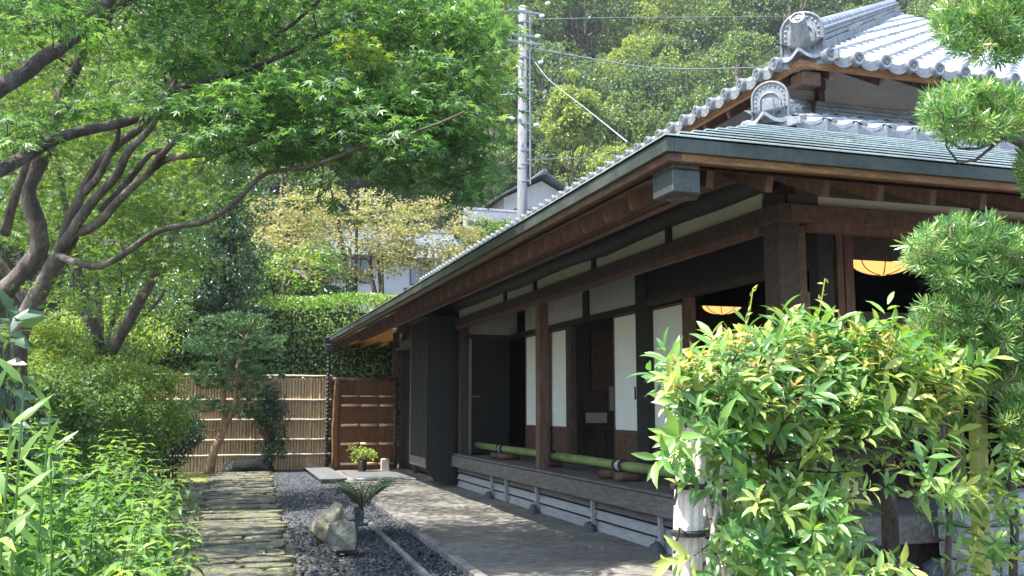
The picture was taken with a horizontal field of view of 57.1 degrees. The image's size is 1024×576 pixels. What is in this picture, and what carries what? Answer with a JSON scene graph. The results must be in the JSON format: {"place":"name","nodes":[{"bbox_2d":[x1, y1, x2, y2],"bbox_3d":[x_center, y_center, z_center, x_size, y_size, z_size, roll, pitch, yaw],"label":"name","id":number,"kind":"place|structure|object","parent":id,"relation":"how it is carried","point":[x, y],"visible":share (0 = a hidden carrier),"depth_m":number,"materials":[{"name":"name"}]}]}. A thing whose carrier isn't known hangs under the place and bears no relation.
{"place":"outdoors","nodes":[
{"label":"outdoors","id":0,"kind":"place"},
{"bbox_2d":[177,470,296,575],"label":"path","id":1,"kind":"structure","parent":0,"point":[232,531],"depth_m":10.51,"materials":[{"name":"stone"}]},
{"bbox_2d":[23,462,451,575],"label":"ground","id":2,"kind":"structure","parent":0,"point":[288,548],"depth_m":9.55,"materials":[{"name":"soil"}]},
{"bbox_2d":[0,358,77,575],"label":"bamboo grass","id":3,"kind":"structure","parent":2,"relation":"on","point":[17,525],"depth_m":3.77,"materials":[{"name":"green plant"}]},
{"bbox_2d":[0,289,86,571],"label":"broad leaf shrub","id":4,"kind":"object","parent":2,"relation":"on","point":[31,318],"visible":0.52,"depth_m":5.46,"materials":[{"name":"green plant"}]},
{"bbox_2d":[0,360,114,527],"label":"shrub","id":5,"kind":"object","parent":2,"relation":"on","point":[74,413],"visible":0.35,"depth_m":9.99,"materials":[{"name":"green plant"}]},
{"bbox_2d":[0,314,116,414],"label":"shrub","id":6,"kind":"object","parent":2,"relation":"on","point":[42,337],"visible":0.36,"depth_m":13.35,"materials":[{"name":"green plant"}]},
{"bbox_2d":[31,355,169,511],"bbox_3d":[-5.390,1.894,12.033,1.914,2.101,1.633,2,-8,-17],"label":"shrub","id":7,"kind":"object","parent":2,"relation":"on","point":[119,401],"visible":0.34,"depth_m":11.93,"materials":[{"name":"green plant"}]},
{"bbox_2d":[0,198,203,485],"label":"tree","id":8,"kind":"object","parent":2,"relation":"on","point":[112,311],"visible":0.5,"depth_m":15.99,"materials":[{"name":"green plant"}]},
{"bbox_2d":[30,306,183,448],"bbox_3d":[-8.224,2.025,18.819,3.044,3.550,2.197,2,-8,-17],"label":"shrub","id":9,"kind":"object","parent":2,"relation":"on","point":[154,335],"visible":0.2,"depth_m":18.82,"materials":[{"name":"green plant"}]},
{"bbox_2d":[0,411,215,575],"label":"undergrowth","id":10,"kind":"object","parent":2,"relation":"on","point":[75,524],"visible":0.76,"depth_m":6.21,"materials":[{"name":"green plant"}]},
{"bbox_2d":[28,473,202,575],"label":"ground cover","id":11,"kind":"object","parent":2,"relation":"on","point":[186,551],"visible":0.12,"depth_m":10.52,"materials":[{"name":"green plant"}]},
{"bbox_2d":[0,0,250,461],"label":"maple tree","id":12,"kind":"object","parent":2,"relation":"on","point":[165,257],"visible":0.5,"depth_m":13.22,"materials":[{"name":"leaf"},{"name":"dark bark"}]},
{"bbox_2d":[104,359,194,496],"bbox_3d":[-5.613,2.158,14.310,1.345,2.149,1.333,-4,-8,27],"label":"shrub","id":13,"kind":"object","parent":2,"relation":"on","point":[176,417],"visible":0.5,"depth_m":14.29,"materials":[{"name":"green leaf"},{"name":"dark bark"}]},
{"bbox_2d":[143,398,206,485],"bbox_3d":[-6.152,2.749,16.945,1.301,1.641,1.128,2,-8,-17],"label":"shrub","id":14,"kind":"object","parent":2,"relation":"on","point":[177,451],"visible":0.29,"depth_m":16.84,"materials":[{"name":"green plant"}]},
{"bbox_2d":[28,372,331,472],"bbox_3d":[-8.711,2.870,19.928,9.633,2.136,0.191,2,-8,-17],"label":"bamboo fence","id":15,"kind":"object","parent":2,"relation":"on","point":[300,399],"visible":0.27,"depth_m":20.95,"materials":[{"name":"brown wood"}]},
{"bbox_2d":[121,242,253,370],"bbox_3d":[-8.128,1.573,23.049,3.422,5.522,3.548,2,-8,-17],"label":"evergreen tree","id":16,"kind":"object","parent":2,"relation":"on","point":[154,292],"visible":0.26,"depth_m":22.53,"materials":[{"name":"green plant"}]},
{"bbox_2d":[160,472,272,482],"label":"moss ground","id":17,"kind":"structure","parent":2,"relation":"on","point":[202,476],"depth_m":19.10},
{"bbox_2d":[178,309,288,473],"bbox_3d":[-6.080,2.176,20.097,2.542,3.552,1.009,2,-8,-17],"label":"pine tree","id":18,"kind":"object","parent":17,"relation":"on","point":[220,373],"visible":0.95,"depth_m":20.09,"materials":[{"name":"green plant"}]},
{"bbox_2d":[222,458,268,471],"bbox_3d":[-5.669,3.833,20.114,0.905,0.377,0.677,-1,-7,8],"label":"rock","id":19,"kind":"object","parent":17,"relation":"on","point":[240,465],"visible":0.82,"depth_m":19.92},
{"bbox_2d":[251,381,293,471],"bbox_3d":[-5.204,3.004,20.378,0.929,2.003,0.782,2,-8,-17],"label":"shrub","id":20,"kind":"object","parent":17,"relation":"on","point":[269,417],"visible":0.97,"depth_m":20.30,"materials":[{"name":"green plant"}]},
{"bbox_2d":[173,141,278,448],"bbox_3d":[-6.975,0.223,22.561,2.523,8.062,2.398,2,-8,-17],"label":"evergreen tree","id":21,"kind":"object","parent":2,"relation":"on","point":[231,222],"visible":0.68,"depth_m":22.39,"materials":[{"name":"green plant"}]},
{"bbox_2d":[102,290,400,465],"bbox_3d":[-4.905,2.214,24.320,10.772,4.546,2.060,2,-8,-17],"label":"hedge","id":22,"kind":"object","parent":2,"relation":"on","point":[305,329],"visible":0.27,"depth_m":23.79,"materials":[{"name":"green plant"}]},
{"bbox_2d":[242,240,311,309],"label":"round tree","id":23,"kind":"object","parent":2,"relation":"on","point":[274,287],"visible":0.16,"depth_m":28.99,"materials":[{"name":"green plant"}]},
{"bbox_2d":[0,0,572,434],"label":"maple tree","id":24,"kind":"object","parent":2,"relation":"on","point":[280,98],"visible":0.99,"depth_m":8.50,"materials":[{"name":"green plant"}]},
{"bbox_2d":[246,182,338,255],"bbox_3d":[-7.734,0.083,32.401,3.361,8.177,4.077,2,-8,-17],"label":"ochre maple","id":25,"kind":"object","parent":2,"relation":"on","point":[278,201],"visible":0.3,"depth_m":32.34,"materials":[{"name":"yellow plant"}]},
{"bbox_2d":[253,239,354,309],"bbox_3d":[-5.935,1.636,26.508,2.987,6.248,4.199,2,-8,-17],"label":"ochre maple","id":26,"kind":"object","parent":2,"relation":"on","point":[295,274],"visible":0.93,"depth_m":26.33,"materials":[{"name":"green plant"}]},
{"bbox_2d":[287,277,358,311],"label":"round tree","id":27,"kind":"object","parent":2,"relation":"on","point":[327,289],"visible":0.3,"depth_m":26.93,"materials":[{"name":"green plant"}]},
{"bbox_2d":[309,501,343,541],"bbox_3d":[-1.956,2.478,9.916,0.368,0.426,0.311,2,-8,-17],"label":"rock","id":28,"kind":"object","parent":2,"relation":"on","point":[324,519],"visible":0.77,"depth_m":9.82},
{"bbox_2d":[251,186,430,311],"bbox_3d":[-5.196,0.519,28.897,5.845,8.185,4.359,2,-8,-17],"label":"ochre maple","id":29,"kind":"object","parent":2,"relation":"on","point":[355,280],"visible":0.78,"depth_m":28.66,"materials":[{"name":"yellow plant"}]},
{"bbox_2d":[327,520,358,554],"bbox_3d":[-1.593,2.349,8.848,0.293,0.327,0.226,0,-7,-2],"label":"rock","id":30,"kind":"object","parent":2,"relation":"on","point":[343,535],"visible":1,"depth_m":8.79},
{"bbox_2d":[272,469,467,575],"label":"gravel","id":31,"kind":"structure","parent":2,"relation":"on","point":[313,497],"depth_m":10.06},
{"bbox_2d":[302,465,346,482],"bbox_3d":[-3.880,3.780,19.165,0.530,0.098,4.500,2,-8,-17],"label":"stone slab","id":32,"kind":"object","parent":31,"relation":"on","point":[318,472],"visible":0.81,"depth_m":18.44,"materials":[{"name":"stone"}]},
{"bbox_2d":[344,503,363,526],"bbox_3d":[-1.858,2.682,11.062,0.221,0.302,0.273,2,-8,-17],"label":"rock","id":33,"kind":"object","parent":31,"relation":"on","point":[355,513],"visible":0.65,"depth_m":10.97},
{"bbox_2d":[318,477,404,509],"bbox_3d":[-1.575,2.248,10.262,0.918,0.335,0.962,4,-8,-30],"label":"fern","id":34,"kind":"object","parent":31,"relation":"on","point":[379,488],"visible":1,"depth_m":10.17,"materials":[{"name":"green plant"}]},
{"bbox_2d":[368,522,431,575],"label":"stone kerb","id":35,"kind":"structure","parent":31,"relation":"on","point":[418,567],"depth_m":8.82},
{"bbox_2d":[330,468,486,575],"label":"stone kerb","id":36,"kind":"structure","parent":31,"relation":"on","point":[463,565],"depth_m":9.42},
{"bbox_2d":[364,191,488,307],"bbox_3d":[-2.820,0.496,31.766,4.731,8.076,4.218,2,-8,-17],"label":"ochre maple","id":37,"kind":"object","parent":2,"relation":"on","point":[442,250],"visible":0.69,"depth_m":31.44,"materials":[{"name":"yellow plant"}]},
{"bbox_2d":[507,1,549,217],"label":"utility pole","id":38,"kind":"object","parent":2,"relation":"on","point":[523,150],"visible":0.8,"depth_m":30.33,"materials":[{"name":"concrete"}]},
{"bbox_2d":[532,47,766,68],"bbox_3d":[7.599,-9.465,38.645,0.284,5.179,20.517,-7,-10,43],"label":"overhead cable","id":39,"kind":"object","parent":38,"relation":"attached to","point":[640,66],"visible":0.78,"depth_m":35.46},
{"bbox_2d":[324,0,1023,575],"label":"traditional house","id":40,"kind":"structure","parent":2,"relation":"on","point":[540,328],"depth_m":9.86,"materials":[{"name":"brown wood"}]},
{"bbox_2d":[324,337,332,466],"bbox_3d":[-4.069,2.533,20.744,0.232,2.910,0.232,2,-8,-17],"label":"rain chain","id":41,"kind":"object","parent":40,"relation":"hanging from","point":[328,365],"visible":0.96,"depth_m":20.71,"materials":[{"name":"black metal"}]},
{"bbox_2d":[471,339,508,452],"bbox_3d":[-0.377,1.925,16.797,0.695,2.020,0.104,2,-8,-17],"label":"panelled door","id":42,"kind":"structure","parent":40,"relation":"in","point":[490,357],"depth_m":16.81,"materials":[{"name":"black wood"}]},
{"bbox_2d":[525,331,550,449],"bbox_3d":[0.421,1.759,15.490,0.030,2.020,1.183,2,-8,-17],"label":"shoji door","id":43,"kind":"structure","parent":40,"relation":"in","point":[530,358],"depth_m":15.78,"materials":[{"name":"paper"}]},
{"bbox_2d":[549,460,562,467],"bbox_3d":[0.529,2.432,13.013,0.340,0.107,0.107,2,-8,-17],"label":"log block","id":44,"kind":"object","parent":40,"relation":"on","point":[556,464],"depth_m":12.99,"materials":[{"name":"red wood"}]},
{"bbox_2d":[501,446,555,461],"bbox_3d":[0.226,2.443,13.975,0.154,0.153,2.268,2,-8,-17],"label":"green bamboo rail","id":45,"kind":"object","parent":44,"relation":"on","point":[519,451],"visible":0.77,"depth_m":14.02,"materials":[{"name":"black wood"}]},
{"bbox_2d":[550,328,566,453],"bbox_3d":[0.729,1.657,14.691,0.030,2.020,0.767,2,-8,-17],"label":"shoji door","id":46,"kind":"structure","parent":40,"relation":"in","point":[558,353],"depth_m":14.68,"materials":[{"name":"paper"}]},
{"bbox_2d":[584,410,613,457],"bbox_3d":[1.427,2.364,15.168,0.420,0.781,0.420,2,-8,-17],"label":"chair","id":47,"kind":"object","parent":40,"relation":"on","point":[595,417],"visible":0.84,"depth_m":15.32,"materials":[{"name":"black wood"}]},
{"bbox_2d":[598,470,619,478],"bbox_3d":[1.183,2.171,10.967,0.340,0.107,0.107,2,-8,-17],"label":"log block","id":48,"kind":"object","parent":40,"relation":"on","point":[605,474],"depth_m":10.90,"materials":[{"name":"brown wood"}]},
{"bbox_2d":[553,452,627,471],"bbox_3d":[0.943,2.158,11.734,0.154,0.153,2.216,2,-8,-17],"label":"green bamboo rail","id":49,"kind":"object","parent":48,"relation":"on","point":[615,465],"visible":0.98,"depth_m":11.50,"materials":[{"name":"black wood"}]},
{"bbox_2d":[613,311,637,462],"bbox_3d":[1.481,1.336,12.170,0.034,2.020,0.763,2,-8,-17],"label":"shoji door","id":50,"kind":"structure","parent":40,"relation":"in","point":[624,332],"depth_m":12.21,"materials":[{"name":"paper"}]},
{"bbox_2d":[613,472,643,481],"bbox_3d":[1.310,2.121,10.570,0.340,0.107,0.107,2,-8,-17],"label":"log block","id":51,"kind":"object","parent":40,"relation":"on","point":[624,476],"depth_m":10.53,"materials":[{"name":"red wood"}]},
{"bbox_2d":[622,462,724,484],"bbox_3d":[1.603,1.895,9.668,0.154,0.153,2.057,2,-8,-17],"label":"green bamboo rail","id":52,"kind":"object","parent":51,"relation":"on","point":[638,467],"visible":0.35,"depth_m":10.13,"materials":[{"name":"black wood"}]},
{"bbox_2d":[652,301,683,466],"bbox_3d":[1.854,1.210,11.173,0.030,2.020,0.885,2,-8,-17],"label":"shoji door","id":53,"kind":"structure","parent":40,"relation":"in","point":[670,315],"depth_m":11.27,"materials":[{"name":"paper"}]},
{"bbox_2d":[853,260,909,275],"bbox_3d":[3.808,-0.462,9.698,0.606,0.676,0.606,2,-8,-17],"label":"paper lantern","id":54,"kind":"object","parent":40,"relation":"hanging from","point":[876,268],"visible":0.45,"depth_m":9.52,"materials":[{"name":"yellow paper"}]},
{"bbox_2d":[0,0,1022,384],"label":"hill","id":55,"kind":"structure","parent":0,"point":[358,186],"depth_m":63.45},
{"bbox_2d":[0,177,113,317],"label":"hillside tree","id":56,"kind":"object","parent":55,"relation":"on","point":[20,255],"visible":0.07,"depth_m":33.94,"materials":[{"name":"green plant"}]},
{"bbox_2d":[0,132,128,359],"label":"hillside tree","id":57,"kind":"object","parent":55,"relation":"on","point":[36,273],"visible":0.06,"depth_m":37.65,"materials":[{"name":"green plant"}]},
{"bbox_2d":[14,30,142,182],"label":"hillside tree","id":58,"kind":"object","parent":55,"relation":"on","point":[81,87],"visible":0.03,"depth_m":49.91,"materials":[{"name":"green plant"}]},
{"bbox_2d":[13,60,234,295],"bbox_3d":[-13.919,-1.470,34.678,7.133,14.276,8.517,1,-7,-10],"label":"hillside tree","id":59,"kind":"object","parent":55,"relation":"on","point":[78,173],"visible":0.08,"depth_m":32.97,"materials":[{"name":"green plant"}]},
{"bbox_2d":[225,148,344,256],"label":"hillside tree","id":60,"kind":"object","parent":55,"relation":"on","point":[316,181],"visible":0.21,"depth_m":48.33,"materials":[{"name":"green plant"}]},
{"bbox_2d":[309,224,457,312],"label":"background house","id":61,"kind":"structure","parent":55,"relation":"on","point":[397,283],"depth_m":46.42,"materials":[{"name":"grey paint"}]},
{"bbox_2d":[433,131,509,206],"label":"hillside tree","id":62,"kind":"object","parent":55,"relation":"on","point":[501,153],"visible":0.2,"depth_m":62.10,"materials":[{"name":"green plant"}]},
{"bbox_2d":[447,207,516,247],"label":"background house","id":63,"kind":"structure","parent":55,"relation":"on","point":[490,213],"depth_m":52.53,"materials":[{"name":"grey paint"}]},
{"bbox_2d":[458,217,512,250],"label":"round tree","id":64,"kind":"object","parent":55,"relation":"on","point":[491,228],"visible":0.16,"depth_m":34.65,"materials":[{"name":"green plant"}]},
{"bbox_2d":[450,0,535,117],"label":"hillside tree","id":65,"kind":"object","parent":55,"relation":"on","point":[506,6],"visible":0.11,"depth_m":83.92,"materials":[{"name":"green plant"}]},
{"bbox_2d":[463,83,531,200],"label":"hillside tree","id":66,"kind":"object","parent":55,"relation":"on","point":[492,131],"visible":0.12,"depth_m":67.06,"materials":[{"name":"green plant"}]},
{"bbox_2d":[482,169,567,210],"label":"background house","id":67,"kind":"structure","parent":55,"relation":"on","point":[543,186],"depth_m":55.12,"materials":[{"name":"grey paint"}]},
{"bbox_2d":[497,0,571,51],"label":"hillside tree","id":68,"kind":"object","parent":55,"relation":"on","point":[553,31],"visible":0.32,"depth_m":90.81,"materials":[{"name":"green plant"}]},
{"bbox_2d":[500,106,580,178],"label":"hillside tree","id":69,"kind":"object","parent":55,"relation":"on","point":[544,152],"visible":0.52,"depth_m":64.13,"materials":[{"name":"green plant"}]},
{"bbox_2d":[500,39,597,175],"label":"hillside tree","id":70,"kind":"object","parent":55,"relation":"on","point":[539,92],"visible":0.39,"depth_m":70.15,"materials":[{"name":"green plant"}]},
{"bbox_2d":[531,40,576,88],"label":"hillside tree","id":71,"kind":"object","parent":55,"relation":"on","point":[548,62],"visible":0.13,"depth_m":81.74,"materials":[{"name":"green plant"}]},
{"bbox_2d":[530,0,605,70],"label":"hillside tree","id":72,"kind":"object","parent":55,"relation":"on","point":[568,39],"visible":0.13,"depth_m":100.44,"materials":[{"name":"green plant"}]},
{"bbox_2d":[539,68,607,186],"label":"lime tree","id":73,"kind":"object","parent":55,"relation":"on","point":[564,126],"visible":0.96,"depth_m":54.66,"materials":[{"name":"green plant"}]},
{"bbox_2d":[552,145,610,185],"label":"hillside tree","id":74,"kind":"object","parent":55,"relation":"on","point":[576,154],"visible":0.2,"depth_m":61.45,"materials":[{"name":"green plant"}]},
{"bbox_2d":[536,0,638,70],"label":"hillside tree","id":75,"kind":"object","parent":55,"relation":"on","point":[588,18],"visible":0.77,"depth_m":93.96,"materials":[{"name":"green plant"}]},
{"bbox_2d":[556,57,628,159],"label":"hillside tree","id":76,"kind":"object","parent":55,"relation":"on","point":[601,71],"visible":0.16,"depth_m":76.11,"materials":[{"name":"green plant"}]},
{"bbox_2d":[538,75,648,160],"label":"hillside tree","id":77,"kind":"object","parent":55,"relation":"on","point":[602,90],"visible":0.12,"depth_m":68.44,"materials":[{"name":"green plant"}]},
{"bbox_2d":[584,144,631,176],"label":"lime tree","id":78,"kind":"object","parent":55,"relation":"on","point":[598,162],"visible":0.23,"depth_m":50.92,"materials":[{"name":"green plant"}]},
{"bbox_2d":[567,87,667,176],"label":"hillside tree","id":79,"kind":"object","parent":55,"relation":"on","point":[651,123],"visible":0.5,"depth_m":64.10,"materials":[{"name":"green plant"}]},
{"bbox_2d":[585,20,662,75],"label":"hillside tree","id":80,"kind":"object","parent":55,"relation":"on","point":[613,42],"visible":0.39,"depth_m":93.44,"materials":[{"name":"green plant"}]},
{"bbox_2d":[589,0,677,53],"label":"hillside tree","id":81,"kind":"object","parent":55,"relation":"on","point":[650,14],"visible":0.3,"depth_m":98.16,"materials":[{"name":"green plant"}]},
{"bbox_2d":[596,34,683,133],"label":"hillside tree","id":82,"kind":"object","parent":55,"relation":"on","point":[626,45],"visible":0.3,"depth_m":81.23,"materials":[{"name":"green plant"}]},
{"bbox_2d":[617,54,689,137],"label":"hillside tree","id":83,"kind":"object","parent":55,"relation":"on","point":[646,84],"visible":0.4,"depth_m":75.47,"materials":[{"name":"green plant"}]},
{"bbox_2d":[627,28,690,115],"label":"hillside tree","id":84,"kind":"object","parent":55,"relation":"on","point":[662,37],"visible":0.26,"depth_m":90.38,"materials":[{"name":"green plant"}]},
{"bbox_2d":[619,0,700,42],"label":"hillside tree","id":85,"kind":"object","parent":55,"relation":"on","point":[643,6],"visible":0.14,"depth_m":101.28,"materials":[{"name":"green plant"}]},
{"bbox_2d":[653,83,720,133],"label":"hillside tree","id":86,"kind":"object","parent":55,"relation":"on","point":[691,102],"visible":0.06,"depth_m":63.78,"materials":[{"name":"green plant"}]},
{"bbox_2d":[652,51,726,110],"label":"hillside tree","id":87,"kind":"object","parent":55,"relation":"on","point":[689,73],"visible":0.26,"depth_m":83.49,"materials":[{"name":"green plant"}]},
{"bbox_2d":[665,70,724,118],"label":"hillside tree","id":88,"kind":"object","parent":55,"relation":"on","point":[715,89],"visible":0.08,"depth_m":77.42,"materials":[{"name":"green plant"}]},
{"bbox_2d":[657,0,743,87],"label":"hillside tree","id":89,"kind":"object","parent":55,"relation":"on","point":[721,15],"visible":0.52,"depth_m":94.44,"materials":[{"name":"green plant"}]},
{"bbox_2d":[656,8,745,92],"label":"hillside tree","id":90,"kind":"object","parent":55,"relation":"on","point":[696,48],"visible":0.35,"depth_m":91.35,"materials":[{"name":"green plant"}]},
{"bbox_2d":[696,26,769,88],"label":"hillside tree","id":91,"kind":"object","parent":55,"relation":"on","point":[734,57],"visible":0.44,"depth_m":81.64,"materials":[{"name":"green plant"}]},
{"bbox_2d":[695,0,782,86],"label":"hillside tree","id":92,"kind":"object","parent":55,"relation":"on","point":[758,6],"visible":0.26,"depth_m":98.86,"materials":[{"name":"green plant"}]},
{"bbox_2d":[706,30,774,77],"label":"hillside tree","id":93,"kind":"object","parent":55,"relation":"on","point":[753,40],"visible":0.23,"depth_m":92.91,"materials":[{"name":"green plant"}]},
{"bbox_2d":[733,0,845,45],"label":"hillside tree","id":94,"kind":"object","parent":55,"relation":"on","point":[827,6],"visible":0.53,"depth_m":96.33,"materials":[{"name":"green plant"}]},
{"bbox_2d":[906,0,949,22],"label":"hillside tree","id":95,"kind":"object","parent":55,"relation":"on","point":[918,11],"visible":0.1,"depth_m":92.63,"materials":[{"name":"green plant"}]},
{"bbox_2d":[335,468,733,575],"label":"yard","id":96,"kind":"structure","parent":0,"point":[470,528],"depth_m":10.07,"materials":[{"name":"concrete"}]},
{"bbox_2d":[324,327,402,466],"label":"garden gate","id":97,"kind":"structure","parent":96,"relation":"on","point":[393,334],"depth_m":22.84,"materials":[{"name":"brown wood"}]},
{"bbox_2d":[331,377,399,469],"bbox_3d":[-3.270,3.039,21.045,1.512,2.085,0.217,2,-8,-17],"label":"brushwood screen","id":98,"kind":"object","parent":96,"relation":"on","point":[365,411],"visible":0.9,"depth_m":21.05,"materials":[{"name":"brown wood"}]},
{"bbox_2d":[341,470,417,479],"bbox_3d":[-2.647,3.784,19.031,1.338,0.035,2.698,2,-8,-17],"label":"flat step stone","id":99,"kind":"object","parent":96,"relation":"on","point":[365,475],"visible":0.98,"depth_m":18.64,"materials":[{"name":"stone"}]},
{"bbox_2d":[347,443,377,471],"bbox_3d":[-3.145,3.588,19.858,0.678,0.634,0.531,2,-8,-17],"label":"potted plant","id":100,"kind":"object","parent":99,"relation":"on","point":[362,464],"visible":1,"depth_m":19.82,"materials":[{"name":"green plant"}]},
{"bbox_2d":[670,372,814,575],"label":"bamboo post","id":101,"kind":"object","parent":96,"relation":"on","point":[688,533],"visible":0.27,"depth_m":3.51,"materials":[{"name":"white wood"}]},
{"bbox_2d":[627,278,1018,575],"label":"leafy bush","id":102,"kind":"object","parent":96,"relation":"on","point":[756,379],"visible":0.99,"depth_m":3.70,"materials":[{"name":"green plant"}]},
{"bbox_2d":[921,557,944,575],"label":"rock","id":103,"kind":"object","parent":96,"relation":"on","point":[928,566],"visible":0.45,"depth_m":7.19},
{"bbox_2d":[904,390,1004,575],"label":"sapling","id":104,"kind":"object","parent":96,"relation":"on","point":[948,526],"visible":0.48,"depth_m":4.20,"materials":[{"name":"green plant"}]},
{"bbox_2d":[892,0,1023,463],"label":"cloud pruned tree","id":105,"kind":"object","parent":96,"relation":"on","point":[967,274],"visible":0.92,"depth_m":4.48,"materials":[{"name":"green plant"}]},
{"bbox_2d":[931,399,1023,575],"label":"sapling","id":106,"kind":"object","parent":96,"relation":"on","point":[996,551],"visible":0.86,"depth_m":4.25,"materials":[{"name":"green plant"}]},
{"bbox_2d":[968,384,991,575],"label":"bamboo post","id":107,"kind":"object","parent":96,"relation":"on","point":[980,417],"visible":0.48,"depth_m":4.55,"materials":[{"name":"green wood"}]},
{"bbox_2d":[936,488,1023,575],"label":"stone block pier","id":108,"kind":"structure","parent":96,"relation":"on","point":[993,530],"depth_m":7.01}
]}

